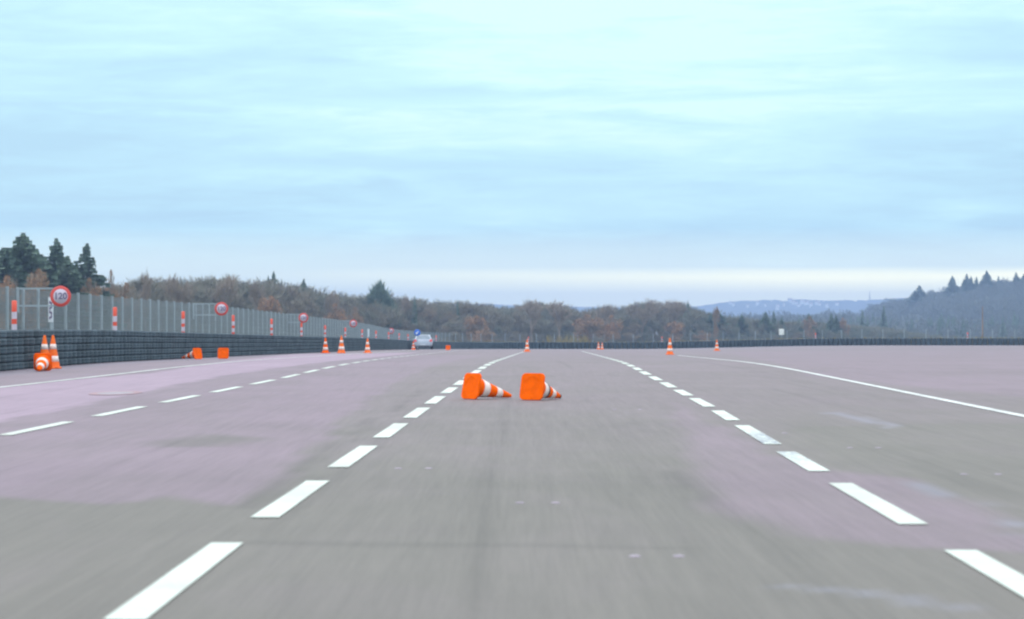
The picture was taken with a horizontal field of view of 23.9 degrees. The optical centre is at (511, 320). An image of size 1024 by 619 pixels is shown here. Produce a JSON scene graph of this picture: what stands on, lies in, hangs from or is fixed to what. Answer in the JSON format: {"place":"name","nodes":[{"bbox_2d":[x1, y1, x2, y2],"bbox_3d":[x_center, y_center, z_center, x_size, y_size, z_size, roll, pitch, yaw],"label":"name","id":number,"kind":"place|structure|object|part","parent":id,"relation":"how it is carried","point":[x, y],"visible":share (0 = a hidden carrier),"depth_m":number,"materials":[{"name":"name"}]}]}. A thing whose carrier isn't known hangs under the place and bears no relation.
{"place":"outdoors","nodes":[
{"label":"outdoors","id":0,"kind":"place"},
{"bbox_2d":[0,334,1023,618],"bbox_3d":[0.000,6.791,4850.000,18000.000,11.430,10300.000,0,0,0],"label":"ground","id":1,"kind":"structure","parent":0,"point":[102,516],"depth_m":15.77,"materials":[{"name":"asphalt"}]},
{"bbox_2d":[0,275,28,329],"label":"autumn tree","id":2,"kind":"object","parent":1,"relation":"on","point":[6,281],"visible":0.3,"depth_m":299.66,"materials":[{"name":"orange plant"}]},
{"bbox_2d":[12,300,16,329],"bbox_3d":[-12.036,0.305,58.500,0.121,1.576,0.124,0,0,33],"label":"marker post","id":3,"kind":"object","parent":1,"relation":"on","point":[14,314],"visible":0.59,"depth_m":58.45,"materials":[{"name":"plastic"}]},
{"bbox_2d":[0,247,69,329],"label":"fir tree","id":4,"kind":"object","parent":1,"relation":"on","point":[7,261],"visible":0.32,"depth_m":311.62,"materials":[{"name":"green plant"}]},
{"bbox_2d":[21,268,50,329],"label":"autumn tree","id":5,"kind":"object","parent":1,"relation":"on","point":[32,282],"visible":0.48,"depth_m":304.25,"materials":[{"name":"orange plant"}]},
{"bbox_2d":[34,353,51,370],"bbox_3d":[-9.980,0.963,51.228,0.382,0.382,0.763,0,12,-4],"label":"traffic cone","id":6,"kind":"object","parent":1,"relation":"on","point":[42,361],"visible":1,"depth_m":51.49,"materials":[{"name":"plastic"}]},
{"bbox_2d":[40,254,53,287],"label":"fir tree","id":7,"kind":"object","parent":1,"relation":"on","point":[46,262],"visible":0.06,"depth_m":321.97,"materials":[{"name":"green plant"}]},
{"bbox_2d":[40,335,54,368],"bbox_3d":[-10.414,0.703,53.900,0.371,0.742,0.371,0,0,-29],"label":"traffic cone","id":8,"kind":"object","parent":1,"relation":"on","point":[44,347],"visible":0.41,"depth_m":53.84,"materials":[{"name":"plastic"}]},
{"bbox_2d":[0,233,98,329],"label":"fir tree","id":9,"kind":"object","parent":1,"relation":"on","point":[24,252],"visible":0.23,"depth_m":317.29,"materials":[{"name":"green plant"}]},
{"bbox_2d":[48,297,52,329],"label":"banner board","id":10,"kind":"object","parent":1,"relation":"on","point":[50,314],"visible":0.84,"depth_m":66.49,"materials":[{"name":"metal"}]},
{"bbox_2d":[49,335,61,368],"bbox_3d":[-10.283,0.703,54.200,0.371,0.742,0.371,0,0,-14],"label":"traffic cone","id":11,"kind":"object","parent":1,"relation":"on","point":[54,354],"visible":0.73,"depth_m":54.12,"materials":[{"name":"plastic"}]},
{"bbox_2d":[46,238,98,327],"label":"fir tree","id":12,"kind":"object","parent":1,"relation":"on","point":[56,257],"visible":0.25,"depth_m":325.63,"materials":[{"name":"green plant"}]},
{"bbox_2d":[45,256,105,329],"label":"fir tree","id":13,"kind":"object","parent":1,"relation":"on","point":[74,283],"visible":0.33,"depth_m":317.30,"materials":[{"name":"green plant"}]},
{"bbox_2d":[79,277,102,318],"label":"autumn tree","id":14,"kind":"object","parent":1,"relation":"on","point":[93,291],"visible":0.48,"depth_m":317.62,"materials":[{"name":"orange plant"}]},
{"bbox_2d":[73,243,126,328],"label":"fir tree","id":15,"kind":"object","parent":1,"relation":"on","point":[86,267],"visible":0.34,"depth_m":333.68,"materials":[{"name":"green plant"}]},
{"bbox_2d":[104,270,118,301],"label":"autumn tree","id":16,"kind":"object","parent":1,"relation":"on","point":[111,290],"visible":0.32,"depth_m":351.87,"materials":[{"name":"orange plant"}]},
{"bbox_2d":[113,307,116,329],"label":"marker post","id":17,"kind":"object","parent":1,"relation":"on","point":[114,318],"visible":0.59,"depth_m":73.45,"materials":[{"name":"plastic"}]},
{"bbox_2d":[89,391,141,394],"bbox_3d":[-5.853,1.070,35.732,0.720,0.001,2.000,0,0,0],"label":"painted road symbol","id":18,"kind":"object","parent":1,"relation":"on","point":[115,392],"visible":1,"depth_m":35.92,"materials":[{"name":"white paint"}]},
{"bbox_2d":[113,282,139,330],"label":"autumn tree","id":19,"kind":"object","parent":1,"relation":"on","point":[126,289],"visible":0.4,"depth_m":339.76,"materials":[{"name":"orange plant"}]},
{"bbox_2d":[138,270,151,306],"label":"bare tree","id":20,"kind":"object","parent":1,"relation":"on","point":[146,290],"visible":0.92,"depth_m":383.59,"materials":[{"name":"plant"}]},
{"bbox_2d":[159,275,198,305],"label":"bare tree","id":21,"kind":"object","parent":1,"relation":"on","point":[170,291],"visible":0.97,"depth_m":399.79,"materials":[{"name":"plant"}]},
{"bbox_2d":[181,311,184,331],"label":"marker post","id":22,"kind":"object","parent":1,"relation":"on","point":[182,321],"visible":0.62,"depth_m":88.95,"materials":[{"name":"plastic"}]},
{"bbox_2d":[182,348,201,358],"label":"traffic cone","id":23,"kind":"object","parent":1,"relation":"on","point":[195,353],"visible":0.96,"depth_m":77.03,"materials":[{"name":"plastic"}]},
{"bbox_2d":[0,350,411,387],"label":"edge line","id":24,"kind":"object","parent":1,"relation":"on","point":[141,371],"visible":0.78,"depth_m":48.79,"materials":[{"name":"paint"}]},
{"bbox_2d":[98,275,335,333],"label":"woodland","id":25,"kind":"object","parent":1,"relation":"on","point":[295,299],"visible":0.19,"depth_m":457.76,"materials":[{"name":"plant"}]},
{"bbox_2d":[218,348,228,358],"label":"traffic cone","id":26,"kind":"object","parent":1,"relation":"on","point":[223,353],"visible":1,"depth_m":79.00,"materials":[{"name":"plastic"}]},
{"bbox_2d":[212,273,237,305],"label":"bare tree","id":27,"kind":"object","parent":1,"relation":"on","point":[227,284],"visible":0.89,"depth_m":429.17,"materials":[{"name":"plant"}]},
{"bbox_2d":[0,286,450,341],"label":"fence","id":28,"kind":"object","parent":1,"relation":"on","point":[254,322],"visible":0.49,"depth_m":93.26,"materials":[{"name":"metal"}]},
{"bbox_2d":[16,286,70,311],"bbox_3d":[-12.323,-0.564,63.672,1.446,0.696,0.081,0,0,1],"label":"speed limit sign","id":29,"kind":"object","parent":28,"relation":"attached to","point":[60,296],"visible":1,"depth_m":63.63,"materials":[{"name":"metal"}]},
{"bbox_2d":[193,302,227,318],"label":"speed limit sign","id":30,"kind":"object","parent":28,"relation":"attached to","point":[221,308],"visible":1,"depth_m":98.49,"materials":[{"name":"metal"}]},
{"bbox_2d":[288,313,307,322],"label":"speed limit sign","id":31,"kind":"object","parent":28,"relation":"attached to","point":[303,317],"visible":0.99,"depth_m":136.92,"materials":[{"name":"metal"}]},
{"bbox_2d":[341,320,356,326],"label":"speed limit sign","id":32,"kind":"object","parent":28,"relation":"attached to","point":[352,323],"visible":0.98,"depth_m":175.97,"materials":[{"name":"metal"}]},
{"bbox_2d":[0,350,458,434],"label":"lane marking","id":33,"kind":"object","parent":1,"relation":"on","point":[51,425],"visible":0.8,"depth_m":29.39,"materials":[{"name":"paint"}]},
{"bbox_2d":[0,330,462,370],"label":"tyre wall","id":34,"kind":"structure","parent":1,"relation":"on","point":[19,349],"depth_m":72.37,"materials":[{"name":"rubber"}]},
{"bbox_2d":[232,315,234,333],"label":"marker post","id":35,"kind":"object","parent":1,"relation":"on","point":[233,324],"visible":0.69,"depth_m":104.45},
{"bbox_2d":[248,279,267,310],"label":"bare tree","id":36,"kind":"object","parent":1,"relation":"on","point":[255,293],"visible":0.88,"depth_m":445.06,"materials":[{"name":"plant"}]},
{"bbox_2d":[258,296,282,312],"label":"autumn tree","id":37,"kind":"object","parent":1,"relation":"on","point":[270,302],"visible":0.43,"depth_m":429.52,"materials":[{"name":"orange plant"}]},
{"bbox_2d":[270,319,272,334],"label":"marker post","id":38,"kind":"object","parent":1,"relation":"on","point":[271,326],"visible":0.69,"depth_m":120.97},
{"bbox_2d":[271,271,278,284],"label":"fir tree","id":39,"kind":"object","parent":1,"relation":"on","point":[273,275],"visible":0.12,"depth_m":519.87,"materials":[{"name":"green plant"}]},
{"bbox_2d":[300,322,302,335],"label":"marker post","id":40,"kind":"object","parent":1,"relation":"on","point":[301,328],"visible":0.66,"depth_m":136.97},
{"bbox_2d":[300,279,307,290],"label":"fir tree","id":41,"kind":"object","parent":1,"relation":"on","point":[304,283],"visible":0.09,"depth_m":527.65,"materials":[{"name":"green plant"}]},
{"bbox_2d":[104,353,519,618],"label":"lane marking","id":42,"kind":"object","parent":1,"relation":"on","point":[150,600],"visible":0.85,"depth_m":10.96,"materials":[{"name":"paint"}]},
{"bbox_2d":[321,338,329,352],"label":"traffic cone","id":43,"kind":"object","parent":1,"relation":"on","point":[325,348],"visible":0.89,"depth_m":121.91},
{"bbox_2d":[323,289,336,313],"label":"bare tree","id":44,"kind":"object","parent":1,"relation":"on","point":[327,304],"visible":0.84,"depth_m":494.86,"materials":[{"name":"plant"}]},
{"bbox_2d":[323,303,346,319],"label":"autumn tree","id":45,"kind":"object","parent":1,"relation":"on","point":[341,316],"visible":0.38,"depth_m":479.43,"materials":[{"name":"orange plant"}]},
{"bbox_2d":[330,290,339,314],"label":"bare tree","id":46,"kind":"object","parent":1,"relation":"on","point":[337,300],"visible":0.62,"depth_m":499.58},
{"bbox_2d":[337,336,345,352],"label":"traffic cone","id":47,"kind":"object","parent":1,"relation":"on","point":[341,349],"visible":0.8,"depth_m":120.90,"materials":[{"name":"plastic"}]},
{"bbox_2d":[347,307,363,323],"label":"autumn tree","id":48,"kind":"object","parent":1,"relation":"on","point":[357,318],"visible":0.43,"depth_m":489.40,"materials":[{"name":"orange plant"}]},
{"bbox_2d":[363,338,371,352],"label":"traffic cone","id":49,"kind":"object","parent":1,"relation":"on","point":[367,348],"visible":1,"depth_m":123.91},
{"bbox_2d":[364,278,402,327],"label":"pine tree","id":50,"kind":"object","parent":1,"relation":"on","point":[378,292],"visible":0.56,"depth_m":546.60,"materials":[{"name":"green plant"}]},
{"bbox_2d":[399,294,410,325],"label":"bare tree","id":51,"kind":"object","parent":1,"relation":"on","point":[407,301],"visible":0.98,"depth_m":559.67,"materials":[{"name":"plant"}]},
{"bbox_2d":[411,296,419,330],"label":"fir tree","id":52,"kind":"object","parent":1,"relation":"on","point":[414,318],"visible":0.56,"depth_m":559.80,"materials":[{"name":"green plant"}]},
{"bbox_2d":[414,329,420,349],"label":"blue sign","id":53,"kind":"object","parent":1,"relation":"on","point":[417,332],"visible":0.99,"depth_m":214.00,"materials":[{"name":"metal"}]},
{"bbox_2d":[413,335,434,348],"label":"car","id":54,"kind":"object","parent":1,"relation":"on","point":[425,340],"visible":0.78,"depth_m":222.09,"materials":[{"name":"paint"}]},
{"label":"rear window","id":55,"kind":"part","parent":54,"relation":"part of","materials":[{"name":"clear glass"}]},
{"bbox_2d":[456,300,461,334],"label":"fir tree","id":56,"kind":"object","parent":1,"relation":"on","point":[457,308],"visible":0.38,"depth_m":584.86,"materials":[{"name":"green plant"}]},
{"bbox_2d":[463,315,488,340],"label":"autumn tree","id":57,"kind":"object","parent":1,"relation":"on","point":[473,325],"visible":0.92,"depth_m":539.22,"materials":[{"name":"orange plant"}]},
{"bbox_2d":[472,327,497,341],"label":"autumn tree","id":58,"kind":"object","parent":1,"relation":"on","point":[485,335],"visible":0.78,"depth_m":529.08,"materials":[{"name":"orange plant"}]},
{"bbox_2d":[461,373,511,398],"bbox_3d":[-0.289,0.968,33.222,0.720,0.360,0.360,15,-10,-38],"label":"traffic cone","id":59,"kind":"object","parent":1,"relation":"on","point":[475,385],"visible":1,"depth_m":33.04,"materials":[{"name":"plastic"}]},
{"bbox_2d":[318,289,704,343],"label":"woodland","id":60,"kind":"object","parent":1,"relation":"on","point":[439,316],"visible":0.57,"depth_m":598.72,"materials":[{"name":"plant"}]},
{"bbox_2d":[523,339,530,351],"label":"traffic cone","id":61,"kind":"object","parent":1,"relation":"on","point":[527,348],"visible":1,"depth_m":141.91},
{"bbox_2d":[522,299,545,341],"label":"bare tree","id":62,"kind":"object","parent":1,"relation":"on","point":[533,309],"visible":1,"depth_m":589.92,"materials":[{"name":"plant"}]},
{"bbox_2d":[520,373,561,399],"bbox_3d":[0.464,0.967,32.903,0.367,0.367,0.740,0,-12,33],"label":"traffic cone","id":63,"kind":"object","parent":1,"relation":"on","point":[534,386],"visible":1,"depth_m":32.62,"materials":[{"name":"plastic"}]},
{"bbox_2d":[545,301,572,343],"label":"bare tree","id":64,"kind":"object","parent":1,"relation":"on","point":[561,312],"visible":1,"depth_m":594.73,"materials":[{"name":"plant"}]},
{"bbox_2d":[571,314,604,341],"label":"autumn tree","id":65,"kind":"object","parent":1,"relation":"on","point":[589,325],"visible":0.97,"depth_m":589.03,"materials":[{"name":"orange plant"}]},
{"bbox_2d":[592,303,615,336],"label":"bare tree","id":66,"kind":"object","parent":1,"relation":"on","point":[609,312],"visible":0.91,"depth_m":619.20,"materials":[{"name":"plant"}]},
{"bbox_2d":[602,315,623,340],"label":"autumn tree","id":67,"kind":"object","parent":1,"relation":"on","point":[614,329],"visible":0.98,"depth_m":593.44,"materials":[{"name":"orange plant"}]},
{"bbox_2d":[625,297,668,341],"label":"bare tree","id":68,"kind":"object","parent":1,"relation":"on","point":[650,307],"visible":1,"depth_m":639.07,"materials":[{"name":"plant"}]},
{"bbox_2d":[629,555,684,556],"bbox_3d":[0.660,1.072,11.019,0.256,0.006,0.055,0,0,0],"label":"road marking","id":69,"kind":"object","parent":1,"relation":"on","point":[640,556],"visible":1,"depth_m":11.01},
{"bbox_2d":[666,338,673,354],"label":"traffic cone","id":70,"kind":"object","parent":1,"relation":"on","point":[669,350],"visible":1,"depth_m":105.91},
{"bbox_2d":[663,321,685,340],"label":"autumn tree","id":71,"kind":"object","parent":1,"relation":"on","point":[677,330],"visible":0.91,"depth_m":639.04,"materials":[{"name":"orange plant"}]},
{"bbox_2d":[661,299,688,325],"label":"bare tree","id":72,"kind":"object","parent":1,"relation":"on","point":[671,309],"visible":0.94,"depth_m":644.09,"materials":[{"name":"plant"}]},
{"bbox_2d":[682,302,698,339],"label":"fir tree","id":73,"kind":"object","parent":1,"relation":"on","point":[684,315],"visible":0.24,"depth_m":675.51,"materials":[{"name":"green plant"}]},
{"bbox_2d":[693,331,710,340],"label":"autumn tree","id":74,"kind":"object","parent":1,"relation":"on","point":[704,335],"visible":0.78,"depth_m":639.51,"materials":[{"name":"orange plant"}]},
{"bbox_2d":[712,306,719,339],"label":"autumn tree","id":75,"kind":"object","parent":1,"relation":"on","point":[715,319],"visible":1,"depth_m":651.78,"materials":[{"name":"orange plant"}]},
{"bbox_2d":[706,313,725,339],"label":"fir tree","id":76,"kind":"object","parent":1,"relation":"on","point":[710,319],"visible":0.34,"depth_m":686.18,"materials":[{"name":"green plant"}]},
{"bbox_2d":[713,340,719,350],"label":"traffic cone","id":77,"kind":"object","parent":1,"relation":"on","point":[716,347],"visible":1,"depth_m":159.91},
{"bbox_2d":[712,312,742,340],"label":"fir tree","id":78,"kind":"object","parent":1,"relation":"on","point":[721,321],"visible":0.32,"depth_m":688.62,"materials":[{"name":"green plant"}]},
{"bbox_2d":[455,329,1023,343],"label":"fence","id":79,"kind":"object","parent":1,"relation":"on","point":[784,332],"visible":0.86,"depth_m":299.54,"materials":[{"name":"metal"}]},
{"bbox_2d":[463,338,1023,348],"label":"tyre wall","id":80,"kind":"structure","parent":1,"relation":"on","point":[748,343],"depth_m":299.27,"materials":[{"name":"rubber"}]},
{"bbox_2d":[734,314,752,339],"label":"fir tree","id":81,"kind":"object","parent":1,"relation":"on","point":[740,324],"visible":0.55,"depth_m":698.43,"materials":[{"name":"green plant"}]},
{"bbox_2d":[756,312,775,338],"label":"fir tree","id":82,"kind":"object","parent":1,"relation":"on","point":[766,321],"visible":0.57,"depth_m":707.29,"materials":[{"name":"green plant"}]},
{"bbox_2d":[771,312,779,337],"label":"fir tree","id":83,"kind":"object","parent":1,"relation":"on","point":[774,320],"visible":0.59,"depth_m":710.90,"materials":[{"name":"green plant"}]},
{"bbox_2d":[779,329,783,337],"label":"square sign","id":84,"kind":"object","parent":1,"relation":"on","point":[781,331],"visible":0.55,"depth_m":307.99,"materials":[{"name":"metal"}]},
{"bbox_2d":[778,317,788,338],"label":"fir tree","id":85,"kind":"object","parent":1,"relation":"on","point":[781,321],"visible":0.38,"depth_m":713.84,"materials":[{"name":"green plant"}]},
{"bbox_2d":[582,351,1023,596],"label":"lane marking","id":86,"kind":"object","parent":1,"relation":"on","point":[1004,575],"visible":0.92,"depth_m":13.91,"materials":[{"name":"paint"}]},
{"bbox_2d":[795,313,820,338],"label":"fir tree","id":87,"kind":"object","parent":1,"relation":"on","point":[817,333],"visible":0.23,"depth_m":724.00,"materials":[{"name":"green plant"}]},
{"bbox_2d":[801,316,817,338],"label":"autumn tree","id":88,"kind":"object","parent":1,"relation":"on","point":[808,326],"visible":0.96,"depth_m":711.77,"materials":[{"name":"orange plant"}]},
{"bbox_2d":[824,314,838,338],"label":"fir tree","id":89,"kind":"object","parent":1,"relation":"on","point":[831,325],"visible":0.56,"depth_m":732.33,"materials":[{"name":"green plant"}]},
{"bbox_2d":[834,315,843,337],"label":"fir tree","id":90,"kind":"object","parent":1,"relation":"on","point":[836,321],"visible":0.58,"depth_m":734.35,"materials":[{"name":"green plant"}]},
{"bbox_2d":[839,318,850,336],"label":"autumn tree","id":91,"kind":"object","parent":1,"relation":"on","point":[842,323],"visible":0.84,"depth_m":734.27,"materials":[{"name":"orange plant"}]},
{"bbox_2d":[678,355,1023,416],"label":"edge line","id":92,"kind":"object","parent":1,"relation":"on","point":[987,408],"visible":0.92,"depth_m":35.92,"materials":[{"name":"paint"}]},
{"bbox_2d":[694,309,1022,340],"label":"woodland","id":93,"kind":"object","parent":1,"relation":"on","point":[855,331],"visible":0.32,"depth_m":720.79,"materials":[{"name":"plant"}]},
{"bbox_2d":[860,309,865,326],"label":"fir tree","id":94,"kind":"object","parent":1,"relation":"on","point":[862,319],"visible":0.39,"depth_m":999.79,"materials":[{"name":"green plant"}]},
{"bbox_2d":[879,305,887,336],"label":"fir tree","id":95,"kind":"object","parent":1,"relation":"on","point":[883,322],"visible":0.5,"depth_m":999.65,"materials":[{"name":"green plant"}]},
{"bbox_2d":[0,0,1023,307],"label":"sky","id":96,"kind":"structure","parent":0,"point":[577,153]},
{"bbox_2d":[446,298,907,317],"bbox_3d":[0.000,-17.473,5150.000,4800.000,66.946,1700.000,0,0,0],"label":"hills","id":97,"kind":"structure","parent":0,"point":[740,307],"depth_m":4910.57,"materials":[{"name":"soil"},{"name":"foliage"},{"name":"rock"}]},
{"bbox_2d":[442,334,1023,348],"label":"dry grass","id":98,"kind":"structure","parent":0,"point":[571,339],"depth_m":315.19,"materials":[{"name":"plant"}]},
{"bbox_2d":[982,306,982,335],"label":"wooden pole","id":99,"kind":"object","parent":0,"point":[982,320],"visible":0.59,"depth_m":344.92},
{"bbox_3d":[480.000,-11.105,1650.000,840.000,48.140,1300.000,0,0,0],"label":"hill","id":100,"kind":"structure","parent":0,"visible":0},
{"bbox_2d":[710,277,1023,337],"bbox_3d":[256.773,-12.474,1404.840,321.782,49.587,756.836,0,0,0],"label":"hillside wood","id":101,"kind":"object","parent":100,"relation":"on","point":[1004,299],"visible":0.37,"depth_m":1407.59,"materials":[{"name":"plant"}]},
{"bbox_2d":[733,310,1023,337],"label":"hillside firs","id":102,"kind":"object","parent":100,"relation":"on","point":[941,323],"visible":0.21,"depth_m":1068.14,"materials":[{"name":"plant"}]},
{"bbox_2d":[902,285,926,306],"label":"fir tree","id":103,"kind":"object","parent":100,"relation":"on","point":[919,294],"visible":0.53,"depth_m":1598.80,"materials":[{"name":"green plant"}]},
{"bbox_2d":[942,276,961,298],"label":"fir tree","id":104,"kind":"object","parent":100,"relation":"on","point":[952,287],"visible":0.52,"depth_m":1599.07,"materials":[{"name":"green plant"}]},
{"bbox_2d":[961,274,974,294],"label":"fir tree","id":105,"kind":"object","parent":100,"relation":"on","point":[965,284],"visible":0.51,"depth_m":1599.13,"materials":[{"name":"green plant"}]},
{"bbox_2d":[965,276,974,290],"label":"fir tree","id":106,"kind":"object","parent":100,"relation":"on","point":[972,284],"visible":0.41,"depth_m":1599.00,"materials":[{"name":"green plant"}]},
{"bbox_2d":[974,276,979,288],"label":"fir tree","id":107,"kind":"object","parent":100,"relation":"on","point":[976,283],"visible":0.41,"depth_m":1599.53,"materials":[{"name":"green plant"}]},
{"bbox_2d":[978,270,993,289],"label":"fir tree","id":108,"kind":"object","parent":100,"relation":"on","point":[986,277],"visible":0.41,"depth_m":1598.98,"materials":[{"name":"green plant"}]},
{"bbox_2d":[1012,273,1019,285],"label":"fir tree","id":109,"kind":"object","parent":100,"relation":"on","point":[1015,277],"visible":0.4,"depth_m":1599.47,"materials":[{"name":"green plant"}]}
]}

